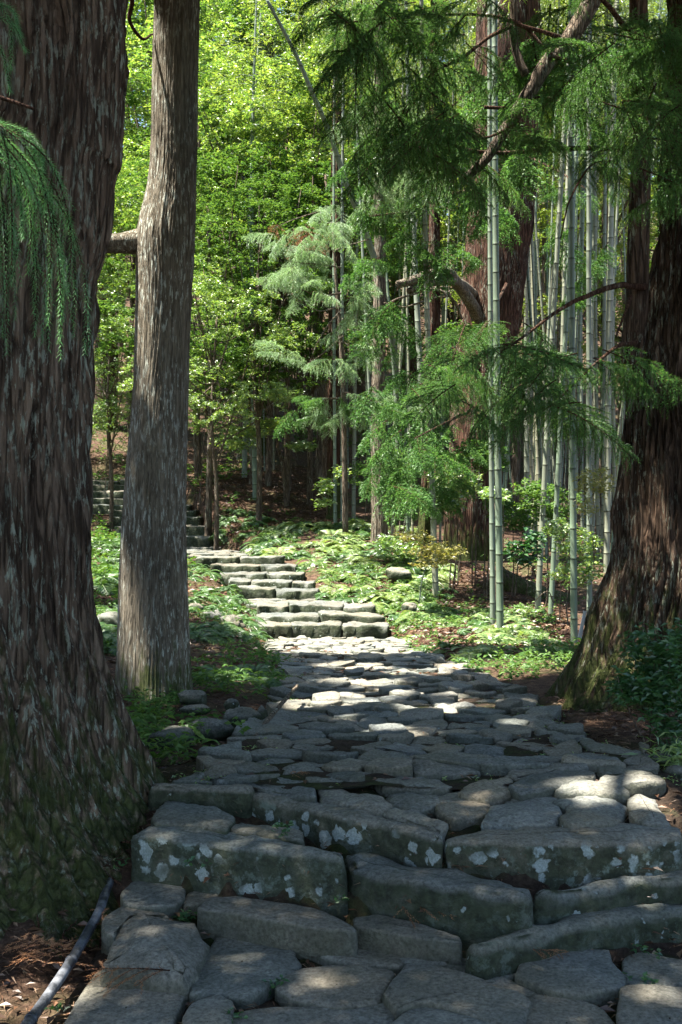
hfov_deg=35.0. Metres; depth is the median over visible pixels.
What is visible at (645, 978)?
weeds
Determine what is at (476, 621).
fern
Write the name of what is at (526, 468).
bamboo
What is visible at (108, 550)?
fern
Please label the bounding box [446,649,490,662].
fern
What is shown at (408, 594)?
fern
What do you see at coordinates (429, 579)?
fern
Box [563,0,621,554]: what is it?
bamboo
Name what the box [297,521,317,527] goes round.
fern
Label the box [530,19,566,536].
bamboo
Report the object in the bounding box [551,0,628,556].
bamboo
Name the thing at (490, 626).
fern
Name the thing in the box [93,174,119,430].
broadleaf tree
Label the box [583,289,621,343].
broadleaf tree
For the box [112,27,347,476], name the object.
broadleaf tree
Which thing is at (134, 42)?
broadleaf tree
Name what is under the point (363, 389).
broadleaf tree
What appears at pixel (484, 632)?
fern
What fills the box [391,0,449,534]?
bamboo
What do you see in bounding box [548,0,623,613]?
bamboo
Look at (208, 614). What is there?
fern
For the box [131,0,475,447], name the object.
broadleaf tree
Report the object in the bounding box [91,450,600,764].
undergrowth
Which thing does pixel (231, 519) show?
fern
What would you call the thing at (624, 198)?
bamboo
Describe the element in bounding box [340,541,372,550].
fern
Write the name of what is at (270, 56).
shaded cedar
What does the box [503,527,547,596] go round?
glossy sapling
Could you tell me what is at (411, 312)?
shaded cedar
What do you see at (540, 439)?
bamboo
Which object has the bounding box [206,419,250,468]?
bush
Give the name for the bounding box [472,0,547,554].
bamboo
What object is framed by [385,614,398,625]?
fern
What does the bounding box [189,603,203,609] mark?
rock
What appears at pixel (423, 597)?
fern
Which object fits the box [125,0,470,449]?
broadleaf tree
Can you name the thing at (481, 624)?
fern
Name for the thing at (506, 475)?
bamboo
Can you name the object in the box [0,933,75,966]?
dry sprig
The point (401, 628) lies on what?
fern
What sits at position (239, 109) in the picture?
bamboo
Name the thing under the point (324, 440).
broadleaf tree
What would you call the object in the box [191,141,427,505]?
broadleaf tree
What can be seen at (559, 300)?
bamboo
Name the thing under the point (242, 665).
fern
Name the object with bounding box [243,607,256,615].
fern
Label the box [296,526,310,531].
fern
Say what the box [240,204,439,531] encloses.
young cedar
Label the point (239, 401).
broadleaf tree
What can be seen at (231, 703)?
rock
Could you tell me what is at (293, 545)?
fern
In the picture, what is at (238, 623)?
rock
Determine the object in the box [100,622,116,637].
fern
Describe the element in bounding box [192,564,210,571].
fern
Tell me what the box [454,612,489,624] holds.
fern
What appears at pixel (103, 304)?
broadleaf tree
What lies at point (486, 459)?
bush
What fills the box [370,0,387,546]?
pale tree
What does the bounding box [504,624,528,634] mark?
fern
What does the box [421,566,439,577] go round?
fern
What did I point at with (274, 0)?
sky
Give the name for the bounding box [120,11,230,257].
broadleaf tree
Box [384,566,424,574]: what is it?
fern
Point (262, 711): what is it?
rock
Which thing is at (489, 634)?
fern
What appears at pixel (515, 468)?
broadleaf tree
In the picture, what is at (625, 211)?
bamboo
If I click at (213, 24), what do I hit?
broadleaf tree
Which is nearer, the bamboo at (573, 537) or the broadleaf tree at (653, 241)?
the bamboo at (573, 537)
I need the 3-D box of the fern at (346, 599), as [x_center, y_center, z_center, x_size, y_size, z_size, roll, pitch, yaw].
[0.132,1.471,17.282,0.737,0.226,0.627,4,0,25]
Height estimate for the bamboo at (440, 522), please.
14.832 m
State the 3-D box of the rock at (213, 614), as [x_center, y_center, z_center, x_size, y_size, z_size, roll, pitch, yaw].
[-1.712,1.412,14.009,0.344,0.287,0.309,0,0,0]
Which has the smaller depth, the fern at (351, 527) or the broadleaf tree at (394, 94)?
the fern at (351, 527)
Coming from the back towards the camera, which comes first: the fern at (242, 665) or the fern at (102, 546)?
the fern at (102, 546)
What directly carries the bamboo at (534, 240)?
on the ground at (542, 683)
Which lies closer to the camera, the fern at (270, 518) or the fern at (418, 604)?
the fern at (418, 604)
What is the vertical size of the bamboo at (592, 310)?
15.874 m
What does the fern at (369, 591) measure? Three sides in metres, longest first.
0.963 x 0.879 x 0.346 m
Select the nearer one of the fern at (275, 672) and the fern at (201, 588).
the fern at (275, 672)
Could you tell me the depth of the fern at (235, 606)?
15.16 m
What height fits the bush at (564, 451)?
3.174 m
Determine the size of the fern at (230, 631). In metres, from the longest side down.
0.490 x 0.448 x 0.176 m
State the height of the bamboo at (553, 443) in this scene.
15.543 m
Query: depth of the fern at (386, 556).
20.23 m
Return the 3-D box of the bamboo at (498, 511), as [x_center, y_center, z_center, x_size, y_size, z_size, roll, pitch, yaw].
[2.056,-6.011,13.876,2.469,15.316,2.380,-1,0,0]
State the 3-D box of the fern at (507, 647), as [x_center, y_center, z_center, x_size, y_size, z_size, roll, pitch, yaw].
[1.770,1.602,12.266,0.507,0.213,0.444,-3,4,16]
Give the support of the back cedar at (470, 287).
on the ground at (542, 683)
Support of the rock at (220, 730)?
on the ground at (542, 683)
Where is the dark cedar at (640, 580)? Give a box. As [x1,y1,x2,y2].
[288,0,681,712]
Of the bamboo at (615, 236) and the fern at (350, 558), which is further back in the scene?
the bamboo at (615, 236)
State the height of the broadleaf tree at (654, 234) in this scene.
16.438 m
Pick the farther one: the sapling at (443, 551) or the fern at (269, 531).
the fern at (269, 531)
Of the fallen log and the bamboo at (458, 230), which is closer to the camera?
the fallen log
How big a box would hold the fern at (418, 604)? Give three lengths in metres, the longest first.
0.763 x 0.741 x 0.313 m
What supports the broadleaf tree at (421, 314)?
on the ground at (542, 683)
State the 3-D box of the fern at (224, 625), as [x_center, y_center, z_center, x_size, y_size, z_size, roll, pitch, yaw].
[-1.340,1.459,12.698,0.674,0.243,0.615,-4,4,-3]
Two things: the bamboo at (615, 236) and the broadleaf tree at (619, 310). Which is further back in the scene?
the broadleaf tree at (619, 310)
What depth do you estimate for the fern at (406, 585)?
18.04 m
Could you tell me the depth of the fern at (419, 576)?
18.26 m
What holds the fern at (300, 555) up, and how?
on the ground at (542, 683)
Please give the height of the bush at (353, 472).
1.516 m
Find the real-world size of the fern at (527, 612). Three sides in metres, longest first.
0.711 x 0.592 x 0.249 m
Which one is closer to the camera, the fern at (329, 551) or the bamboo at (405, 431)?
the fern at (329, 551)
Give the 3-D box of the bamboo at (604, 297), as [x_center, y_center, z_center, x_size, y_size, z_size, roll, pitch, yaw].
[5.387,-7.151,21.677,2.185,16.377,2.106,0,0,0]
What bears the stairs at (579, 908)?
on the ground at (542, 683)
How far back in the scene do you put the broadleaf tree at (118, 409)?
26.50 m
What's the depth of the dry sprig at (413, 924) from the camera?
3.83 m
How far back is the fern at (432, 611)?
16.30 m
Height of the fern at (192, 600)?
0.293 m
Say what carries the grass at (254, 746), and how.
on the path
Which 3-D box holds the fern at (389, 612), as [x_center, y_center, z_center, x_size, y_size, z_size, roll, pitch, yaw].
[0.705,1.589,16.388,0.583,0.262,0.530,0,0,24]
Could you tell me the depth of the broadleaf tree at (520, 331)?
33.57 m
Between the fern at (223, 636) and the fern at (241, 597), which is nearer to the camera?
the fern at (223, 636)
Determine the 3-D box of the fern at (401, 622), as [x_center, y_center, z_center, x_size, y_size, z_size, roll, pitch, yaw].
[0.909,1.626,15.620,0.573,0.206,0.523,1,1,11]
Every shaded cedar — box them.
[248,2,276,455]
[401,5,420,451]
[540,0,557,479]
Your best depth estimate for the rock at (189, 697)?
7.34 m
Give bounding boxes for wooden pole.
[253,684,298,735]
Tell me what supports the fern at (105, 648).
on the ground at (542, 683)
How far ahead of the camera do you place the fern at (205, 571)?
18.48 m
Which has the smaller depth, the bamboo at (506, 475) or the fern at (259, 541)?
the fern at (259, 541)
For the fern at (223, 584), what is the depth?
18.57 m
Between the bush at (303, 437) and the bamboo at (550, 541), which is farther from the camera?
the bush at (303, 437)
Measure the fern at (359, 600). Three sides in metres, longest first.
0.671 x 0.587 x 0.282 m
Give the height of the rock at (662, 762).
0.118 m
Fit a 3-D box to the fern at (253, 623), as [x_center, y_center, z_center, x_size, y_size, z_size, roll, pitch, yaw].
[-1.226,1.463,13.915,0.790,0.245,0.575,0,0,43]
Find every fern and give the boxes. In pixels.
[91,543,114,549]
[91,551,113,563]
[93,574,118,594]
[96,548,119,559]
[96,604,117,608]
[96,607,112,611]
[97,558,118,564]
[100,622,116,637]
[101,559,118,565]
[103,634,116,645]
[103,642,116,655]
[105,625,116,633]
[106,639,116,656]
[188,570,203,581]
[188,595,213,604]
[189,604,225,615]
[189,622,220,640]
[189,631,217,644]
[190,588,216,594]
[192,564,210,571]
[192,591,225,604]
[192,623,222,631]
[192,664,252,680]
[194,568,225,579]
[196,613,214,619]
[198,586,216,592]
[199,671,229,681]
[205,621,237,628]
[208,529,227,542]
[209,576,224,586]
[211,623,251,638]
[211,631,235,642]
[212,595,239,606]
[215,584,243,596]
[218,604,247,615]
[219,516,240,527]
[220,509,244,515]
[222,595,246,601]
[222,628,253,642]
[226,667,259,680]
[229,510,246,515]
[229,664,266,671]
[232,533,255,539]
[233,531,256,542]
[237,599,256,607]
[239,540,267,552]
[239,631,274,646]
[239,676,281,688]
[240,663,273,678]
[241,519,255,525]
[242,616,267,633]
[243,515,267,520]
[243,521,266,526]
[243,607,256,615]
[245,543,270,555]
[249,535,276,543]
[250,544,267,555]
[258,668,286,676]
[259,538,287,547]
[260,530,284,535]
[260,547,296,558]
[262,517,277,521]
[270,531,288,537]
[272,525,290,531]
[275,522,312,533]
[281,543,306,549]
[282,533,300,539]
[285,555,296,560]
[286,552,315,558]
[292,552,310,559]
[295,567,306,571]
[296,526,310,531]
[296,557,331,568]
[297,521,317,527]
[300,541,316,549]
[308,542,328,546]
[311,547,340,556]
[312,521,340,531]
[314,523,341,533]
[315,529,351,540]
[315,535,339,540]
[315,575,335,581]
[315,592,345,600]
[316,579,347,595]
[318,569,339,575]
[321,538,363,547]
[321,553,348,561]
[325,545,361,555]
[326,545,364,553]
[327,585,375,600]
[329,556,353,562]
[330,563,367,574]
[334,597,360,603]
[335,553,353,560]
[336,534,365,539]
[338,573,367,583]
[339,519,365,523]
[339,554,370,564]
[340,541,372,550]
[341,521,370,531]
[348,524,370,532]
[349,566,376,573]
[351,556,385,568]
[354,531,370,540]
[356,589,381,599]
[357,596,381,602]
[358,558,385,564]
[358,571,385,580]
[359,575,389,585]
[367,592,393,597]
[368,602,389,608]
[370,548,391,555]
[370,594,413,604]
[372,590,404,597]
[373,552,396,562]
[374,603,388,615]
[375,609,399,614]
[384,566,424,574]
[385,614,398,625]
[386,552,421,563]
[386,563,406,566]
[388,601,400,608]
[389,583,422,595]
[389,620,407,626]
[393,596,427,602]
[395,525,417,531]
[395,581,422,589]
[395,589,430,601]
[395,616,426,631]
[398,572,448,586]
[399,610,436,619]
[400,634,414,641]
[405,575,431,590]
[406,578,439,585]
[408,600,438,609]
[410,587,431,595]
[414,595,434,608]
[414,645,437,651]
[417,569,429,576]
[417,610,452,617]
[419,603,451,612]
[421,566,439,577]
[423,609,435,612]
[425,563,459,580]
[427,641,461,651]
[432,646,461,655]
[433,619,460,627]
[435,593,451,599]
[441,587,459,593]
[446,628,471,636]
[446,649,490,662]
[451,645,492,660]
[452,609,471,614]
[453,647,500,656]
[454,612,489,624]
[467,621,492,626]
[468,619,480,624]
[468,626,499,633]
[468,632,514,644]
[469,607,486,611]
[482,630,512,640]
[484,634,514,640]
[486,624,505,629]
[487,644,518,651]
[500,634,524,643]
[504,614,522,617]
[504,617,535,625]
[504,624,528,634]
[504,630,537,644]
[510,608,537,616]
[519,639,568,651]
[525,614,550,619]
[531,633,560,642]
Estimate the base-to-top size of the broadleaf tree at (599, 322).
13.555 m
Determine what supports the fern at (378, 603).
on the ground at (542, 683)
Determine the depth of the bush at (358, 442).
30.99 m
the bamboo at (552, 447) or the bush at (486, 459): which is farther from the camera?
the bamboo at (552, 447)
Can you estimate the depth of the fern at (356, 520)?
24.39 m
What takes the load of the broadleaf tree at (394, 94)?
on the ground at (542, 683)
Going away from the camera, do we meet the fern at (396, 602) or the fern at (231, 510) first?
the fern at (396, 602)
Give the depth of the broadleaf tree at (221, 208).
28.01 m
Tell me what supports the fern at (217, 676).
on the ground at (542, 683)
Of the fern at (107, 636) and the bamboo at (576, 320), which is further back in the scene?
the bamboo at (576, 320)
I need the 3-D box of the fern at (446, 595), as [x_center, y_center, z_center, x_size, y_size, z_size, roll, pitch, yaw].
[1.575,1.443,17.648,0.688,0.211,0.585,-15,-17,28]
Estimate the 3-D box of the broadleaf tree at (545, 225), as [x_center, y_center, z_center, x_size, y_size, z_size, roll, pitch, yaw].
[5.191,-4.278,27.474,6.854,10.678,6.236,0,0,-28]
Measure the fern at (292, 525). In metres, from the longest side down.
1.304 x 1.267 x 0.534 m
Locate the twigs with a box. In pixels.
[0,480,680,976]
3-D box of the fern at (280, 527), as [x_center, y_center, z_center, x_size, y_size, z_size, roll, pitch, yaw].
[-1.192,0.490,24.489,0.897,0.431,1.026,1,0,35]
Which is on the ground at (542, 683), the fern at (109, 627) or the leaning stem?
the fern at (109, 627)
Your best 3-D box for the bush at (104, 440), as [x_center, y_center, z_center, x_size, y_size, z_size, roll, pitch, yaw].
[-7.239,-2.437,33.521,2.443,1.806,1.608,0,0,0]
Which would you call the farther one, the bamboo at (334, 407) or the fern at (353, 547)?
the bamboo at (334, 407)
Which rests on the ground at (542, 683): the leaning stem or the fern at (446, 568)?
the fern at (446, 568)
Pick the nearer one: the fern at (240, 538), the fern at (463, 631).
the fern at (463, 631)
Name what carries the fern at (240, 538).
on the ground at (542, 683)
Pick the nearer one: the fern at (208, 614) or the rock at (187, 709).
the rock at (187, 709)
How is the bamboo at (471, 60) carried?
on the ground at (542, 683)
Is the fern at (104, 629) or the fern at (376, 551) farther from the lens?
the fern at (376, 551)
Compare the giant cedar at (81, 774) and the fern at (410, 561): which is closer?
the giant cedar at (81, 774)
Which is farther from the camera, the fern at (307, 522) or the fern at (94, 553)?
the fern at (307, 522)
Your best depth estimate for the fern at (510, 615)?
15.43 m
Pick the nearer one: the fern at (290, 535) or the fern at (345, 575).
the fern at (345, 575)
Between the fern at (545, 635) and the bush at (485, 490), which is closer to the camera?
the fern at (545, 635)
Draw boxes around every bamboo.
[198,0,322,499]
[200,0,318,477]
[200,2,250,453]
[248,36,278,470]
[253,28,298,469]
[292,1,394,520]
[295,0,357,523]
[311,0,409,517]
[313,0,374,443]
[319,1,370,488]
[341,0,475,453]
[345,0,409,535]
[347,0,369,465]
[361,0,389,437]
[373,0,417,531]
[385,0,441,378]
[386,0,428,463]
[387,0,468,495]
[388,0,428,506]
[388,4,424,525]
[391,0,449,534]
[393,8,425,248]
[400,0,471,599]
[436,0,475,542]
[437,0,475,488]
[438,9,467,504]
[441,2,620,520]
[442,0,475,193]
[444,0,476,277]
[447,45,464,353]
[450,33,471,359]
[452,0,602,532]
[457,25,475,95]
[461,40,513,516]
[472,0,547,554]
[474,56,551,549]
[480,0,509,623]
[492,0,526,627]
[502,0,565,533]
[525,1,543,543]
[530,4,557,416]
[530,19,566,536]
[530,54,556,518]
[531,1,546,560]
[531,2,591,529]
[532,0,557,480]
[533,0,566,530]
[533,0,618,474]
[534,36,561,553]
[535,0,560,546]
[535,4,593,611]
[537,158,557,335]
[538,0,566,503]
[544,0,560,428]
[544,2,605,488]
[545,0,628,554]
[547,0,619,572]
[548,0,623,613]
[548,157,568,485]
[550,177,564,483]
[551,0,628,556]
[551,3,629,518]
[552,290,557,483]
[554,18,604,350]
[557,182,563,420]
[559,17,613,524]
[560,1,578,256]
[561,25,602,501]
[561,158,601,486]
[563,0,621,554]
[563,349,568,512]
[568,0,577,642]
[579,0,627,529]
[586,5,602,611]
[591,2,626,409]
[592,0,625,572]
[592,0,627,516]
[592,0,628,557]
[592,2,656,534]
[593,19,611,509]
[598,0,628,498]
[600,1,659,545]
[601,0,628,380]
[607,1,657,484]
[610,0,664,552]
[610,0,666,507]
[612,0,666,170]
[615,14,630,372]
[615,18,649,383]
[615,171,653,305]
[623,1,658,92]
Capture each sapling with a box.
[209,343,317,506]
[311,464,351,514]
[393,530,468,603]
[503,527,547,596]
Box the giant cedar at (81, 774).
[0,0,168,958]
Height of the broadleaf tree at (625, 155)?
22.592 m
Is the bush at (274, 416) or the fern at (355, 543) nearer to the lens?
the fern at (355, 543)
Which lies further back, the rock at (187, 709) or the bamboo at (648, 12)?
the bamboo at (648, 12)
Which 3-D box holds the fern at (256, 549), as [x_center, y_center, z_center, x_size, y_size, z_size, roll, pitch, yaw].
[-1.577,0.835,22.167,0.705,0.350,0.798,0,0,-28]
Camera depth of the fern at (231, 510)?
26.70 m
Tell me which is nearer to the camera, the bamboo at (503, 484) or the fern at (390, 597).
the fern at (390, 597)
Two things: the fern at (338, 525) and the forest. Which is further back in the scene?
the forest
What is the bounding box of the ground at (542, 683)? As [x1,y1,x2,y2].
[0,217,681,1023]
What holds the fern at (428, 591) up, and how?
on the ground at (542, 683)
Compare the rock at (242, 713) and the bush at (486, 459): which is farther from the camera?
the bush at (486, 459)
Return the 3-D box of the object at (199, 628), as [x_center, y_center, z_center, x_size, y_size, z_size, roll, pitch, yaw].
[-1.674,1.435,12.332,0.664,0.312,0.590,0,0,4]
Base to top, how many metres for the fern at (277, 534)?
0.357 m
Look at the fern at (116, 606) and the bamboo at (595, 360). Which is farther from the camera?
the bamboo at (595, 360)
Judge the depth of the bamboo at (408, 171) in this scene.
24.33 m
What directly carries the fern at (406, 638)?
on the ground at (542, 683)
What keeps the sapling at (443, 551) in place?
on the ground at (542, 683)
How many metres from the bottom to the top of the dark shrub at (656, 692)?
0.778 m
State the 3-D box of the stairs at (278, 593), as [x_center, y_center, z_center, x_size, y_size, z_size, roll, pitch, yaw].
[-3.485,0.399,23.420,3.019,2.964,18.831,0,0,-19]
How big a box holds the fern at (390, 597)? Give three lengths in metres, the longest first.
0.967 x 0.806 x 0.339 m
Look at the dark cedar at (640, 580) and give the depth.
6.89 m
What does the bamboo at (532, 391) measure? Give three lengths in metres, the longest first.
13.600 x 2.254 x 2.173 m
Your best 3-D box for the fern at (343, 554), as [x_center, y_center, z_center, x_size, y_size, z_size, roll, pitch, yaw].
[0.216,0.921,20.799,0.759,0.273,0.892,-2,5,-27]
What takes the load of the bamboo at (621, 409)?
on the ground at (542, 683)
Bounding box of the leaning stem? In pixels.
[266,0,403,496]
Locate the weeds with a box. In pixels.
[44,820,662,1022]
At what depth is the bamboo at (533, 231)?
25.08 m
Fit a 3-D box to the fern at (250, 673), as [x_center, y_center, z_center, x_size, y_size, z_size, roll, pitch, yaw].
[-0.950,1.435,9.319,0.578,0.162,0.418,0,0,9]
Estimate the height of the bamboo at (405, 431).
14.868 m
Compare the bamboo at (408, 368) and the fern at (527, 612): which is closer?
the fern at (527, 612)
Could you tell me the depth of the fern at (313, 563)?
20.04 m
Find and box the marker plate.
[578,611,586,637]
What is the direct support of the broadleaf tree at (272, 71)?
on the ground at (542, 683)
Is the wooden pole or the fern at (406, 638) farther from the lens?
the fern at (406, 638)
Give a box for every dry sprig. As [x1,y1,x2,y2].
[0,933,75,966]
[17,935,92,966]
[85,959,169,997]
[90,908,128,924]
[392,906,454,928]
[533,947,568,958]
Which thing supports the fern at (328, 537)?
on the ground at (542, 683)
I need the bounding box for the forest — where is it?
[125,16,656,322]
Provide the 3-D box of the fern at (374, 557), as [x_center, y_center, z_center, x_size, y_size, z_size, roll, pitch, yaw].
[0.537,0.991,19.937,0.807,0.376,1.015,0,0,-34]
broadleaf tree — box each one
[92,270,207,529]
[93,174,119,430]
[94,122,353,535]
[97,71,245,435]
[97,173,249,388]
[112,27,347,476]
[112,54,403,485]
[112,177,142,230]
[114,29,427,490]
[116,254,321,550]
[118,4,286,352]
[119,0,317,258]
[120,0,373,459]
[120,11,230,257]
[125,0,327,383]
[125,0,447,191]
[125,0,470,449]
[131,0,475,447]
[133,0,454,389]
[190,171,388,524]
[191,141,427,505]
[191,253,311,483]
[195,0,470,478]
[196,131,464,507]
[221,61,462,461]
[245,0,468,393]
[256,291,348,465]
[278,0,476,238]
[284,239,424,459]
[301,3,608,449]
[315,208,459,441]
[323,0,659,515]
[357,1,652,461]
[370,154,579,353]
[419,10,667,519]
[420,299,459,403]
[440,129,653,430]
[450,2,665,321]
[466,4,665,237]
[521,270,621,460]
[523,180,657,475]
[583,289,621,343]
[585,0,665,271]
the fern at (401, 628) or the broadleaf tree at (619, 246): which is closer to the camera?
the fern at (401, 628)
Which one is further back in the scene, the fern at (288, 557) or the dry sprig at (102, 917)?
the fern at (288, 557)
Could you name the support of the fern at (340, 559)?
on the ground at (542, 683)
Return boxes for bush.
[91,406,128,459]
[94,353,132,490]
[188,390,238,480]
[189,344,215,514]
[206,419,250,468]
[249,399,294,454]
[292,414,316,470]
[346,406,387,479]
[348,460,370,522]
[372,532,422,565]
[380,444,416,545]
[426,461,483,585]
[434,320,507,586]
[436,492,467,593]
[452,438,514,601]
[477,486,511,612]
[481,494,539,595]
[509,475,582,606]
[525,517,606,625]
[530,406,594,554]
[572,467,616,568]
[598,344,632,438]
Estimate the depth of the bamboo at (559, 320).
29.43 m
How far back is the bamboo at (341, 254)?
24.79 m
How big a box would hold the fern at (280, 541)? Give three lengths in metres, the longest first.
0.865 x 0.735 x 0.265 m
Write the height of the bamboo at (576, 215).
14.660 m
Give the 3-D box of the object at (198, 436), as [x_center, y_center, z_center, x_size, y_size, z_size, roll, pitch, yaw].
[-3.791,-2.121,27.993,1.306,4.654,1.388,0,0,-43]
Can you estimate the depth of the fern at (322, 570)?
19.13 m
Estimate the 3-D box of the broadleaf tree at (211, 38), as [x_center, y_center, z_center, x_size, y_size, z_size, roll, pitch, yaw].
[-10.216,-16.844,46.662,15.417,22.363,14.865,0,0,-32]
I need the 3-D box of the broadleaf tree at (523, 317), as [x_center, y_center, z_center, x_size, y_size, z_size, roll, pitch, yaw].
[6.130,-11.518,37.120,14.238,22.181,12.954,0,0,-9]
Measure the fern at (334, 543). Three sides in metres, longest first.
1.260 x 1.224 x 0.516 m
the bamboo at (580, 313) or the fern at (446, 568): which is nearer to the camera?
the fern at (446, 568)
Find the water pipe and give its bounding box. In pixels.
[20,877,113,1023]
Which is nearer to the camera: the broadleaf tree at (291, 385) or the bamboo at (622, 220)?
the bamboo at (622, 220)
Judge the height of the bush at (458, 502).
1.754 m
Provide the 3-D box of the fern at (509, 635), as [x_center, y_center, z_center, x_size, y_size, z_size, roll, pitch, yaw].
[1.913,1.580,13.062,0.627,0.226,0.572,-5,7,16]
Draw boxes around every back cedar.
[324,0,627,560]
[326,2,345,519]
[417,0,440,544]
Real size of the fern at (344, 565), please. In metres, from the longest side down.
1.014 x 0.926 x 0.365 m
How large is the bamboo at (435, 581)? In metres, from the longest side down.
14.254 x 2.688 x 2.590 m
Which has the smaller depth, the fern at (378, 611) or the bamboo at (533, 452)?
the fern at (378, 611)
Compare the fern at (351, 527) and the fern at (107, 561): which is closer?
the fern at (107, 561)
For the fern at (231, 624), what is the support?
on the ground at (542, 683)
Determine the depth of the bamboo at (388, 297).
23.64 m
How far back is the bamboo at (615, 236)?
24.22 m
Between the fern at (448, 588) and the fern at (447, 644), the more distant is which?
the fern at (448, 588)
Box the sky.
[123,0,667,213]
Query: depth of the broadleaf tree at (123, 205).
29.71 m
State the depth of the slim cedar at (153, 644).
7.82 m
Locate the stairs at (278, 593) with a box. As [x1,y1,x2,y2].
[93,476,389,638]
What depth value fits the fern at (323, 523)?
24.03 m
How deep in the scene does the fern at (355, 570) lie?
19.23 m
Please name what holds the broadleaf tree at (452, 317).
on the ground at (542, 683)
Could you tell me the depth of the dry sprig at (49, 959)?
3.71 m
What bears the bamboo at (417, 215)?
on the ground at (542, 683)
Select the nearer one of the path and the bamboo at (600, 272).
the path
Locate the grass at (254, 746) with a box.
[172,644,681,785]
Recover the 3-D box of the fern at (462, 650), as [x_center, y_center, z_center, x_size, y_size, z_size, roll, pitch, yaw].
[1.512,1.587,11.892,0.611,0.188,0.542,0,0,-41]
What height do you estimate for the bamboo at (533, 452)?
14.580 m
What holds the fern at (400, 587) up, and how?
on the ground at (542, 683)
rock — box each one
[97,611,117,624]
[146,725,194,749]
[178,690,206,704]
[179,704,210,715]
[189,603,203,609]
[190,717,234,741]
[201,610,221,619]
[219,614,245,627]
[222,706,261,727]
[223,698,239,709]
[257,705,267,719]
[385,567,411,580]
[401,602,416,612]
[429,657,446,663]
[621,750,648,758]
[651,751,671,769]
[663,765,681,780]
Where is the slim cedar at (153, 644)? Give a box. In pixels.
[106,0,199,704]
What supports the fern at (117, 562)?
on the ground at (542, 683)
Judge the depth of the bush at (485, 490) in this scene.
15.19 m
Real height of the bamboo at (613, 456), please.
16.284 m
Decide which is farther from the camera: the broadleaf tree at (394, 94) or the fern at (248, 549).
the broadleaf tree at (394, 94)
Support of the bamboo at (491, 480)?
on the ground at (542, 683)
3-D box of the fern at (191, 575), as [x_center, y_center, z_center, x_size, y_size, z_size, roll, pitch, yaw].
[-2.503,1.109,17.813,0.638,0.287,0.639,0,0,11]
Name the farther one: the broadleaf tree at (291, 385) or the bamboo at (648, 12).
the broadleaf tree at (291, 385)
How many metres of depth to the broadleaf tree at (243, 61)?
44.89 m
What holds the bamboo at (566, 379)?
on the ground at (542, 683)
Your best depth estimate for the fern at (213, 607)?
14.32 m
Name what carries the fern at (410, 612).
on the ground at (542, 683)
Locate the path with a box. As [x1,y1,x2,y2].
[172,635,681,859]
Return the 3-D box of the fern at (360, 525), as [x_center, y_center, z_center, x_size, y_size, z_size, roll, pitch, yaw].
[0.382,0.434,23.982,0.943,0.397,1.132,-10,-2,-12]
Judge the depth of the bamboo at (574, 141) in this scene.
19.43 m
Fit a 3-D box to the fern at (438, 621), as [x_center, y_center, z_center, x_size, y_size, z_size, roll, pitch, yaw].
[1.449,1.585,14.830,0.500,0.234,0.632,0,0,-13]
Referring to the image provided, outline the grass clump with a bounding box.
[618,732,681,770]
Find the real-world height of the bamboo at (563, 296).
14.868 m
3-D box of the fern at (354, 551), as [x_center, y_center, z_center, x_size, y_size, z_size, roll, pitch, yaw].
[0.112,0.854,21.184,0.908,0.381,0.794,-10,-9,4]
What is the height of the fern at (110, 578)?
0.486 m
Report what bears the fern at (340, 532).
on the ground at (542, 683)
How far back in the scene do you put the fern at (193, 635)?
11.97 m
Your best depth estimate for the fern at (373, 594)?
17.25 m
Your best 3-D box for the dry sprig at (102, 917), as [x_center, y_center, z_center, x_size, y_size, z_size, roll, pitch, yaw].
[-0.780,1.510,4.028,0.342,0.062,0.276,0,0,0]
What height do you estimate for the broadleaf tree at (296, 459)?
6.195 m
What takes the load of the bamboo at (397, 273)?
on the ground at (542, 683)
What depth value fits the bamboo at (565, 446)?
27.08 m
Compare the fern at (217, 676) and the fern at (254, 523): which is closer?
the fern at (217, 676)
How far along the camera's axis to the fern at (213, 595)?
15.94 m
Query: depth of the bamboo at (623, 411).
22.73 m
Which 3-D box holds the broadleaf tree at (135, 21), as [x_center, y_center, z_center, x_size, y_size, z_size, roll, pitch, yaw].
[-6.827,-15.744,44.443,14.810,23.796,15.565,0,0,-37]
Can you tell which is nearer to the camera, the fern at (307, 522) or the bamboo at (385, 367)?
the fern at (307, 522)
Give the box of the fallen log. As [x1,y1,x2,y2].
[488,567,569,600]
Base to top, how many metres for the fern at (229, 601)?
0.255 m
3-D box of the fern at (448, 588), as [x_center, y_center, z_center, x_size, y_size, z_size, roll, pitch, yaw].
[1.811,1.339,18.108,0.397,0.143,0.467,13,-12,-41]
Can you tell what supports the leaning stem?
attached to the pale tree at (379, 524)
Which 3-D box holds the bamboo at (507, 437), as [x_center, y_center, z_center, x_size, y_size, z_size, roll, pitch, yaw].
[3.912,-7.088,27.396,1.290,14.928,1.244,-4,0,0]
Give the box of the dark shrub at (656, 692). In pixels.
[601,617,681,754]
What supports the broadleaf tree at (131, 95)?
on the ground at (542, 683)
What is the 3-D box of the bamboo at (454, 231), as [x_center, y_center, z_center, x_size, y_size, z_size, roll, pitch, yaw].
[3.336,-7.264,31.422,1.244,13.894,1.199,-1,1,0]
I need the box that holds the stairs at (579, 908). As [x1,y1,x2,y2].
[64,781,681,1023]
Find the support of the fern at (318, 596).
on the ground at (542, 683)

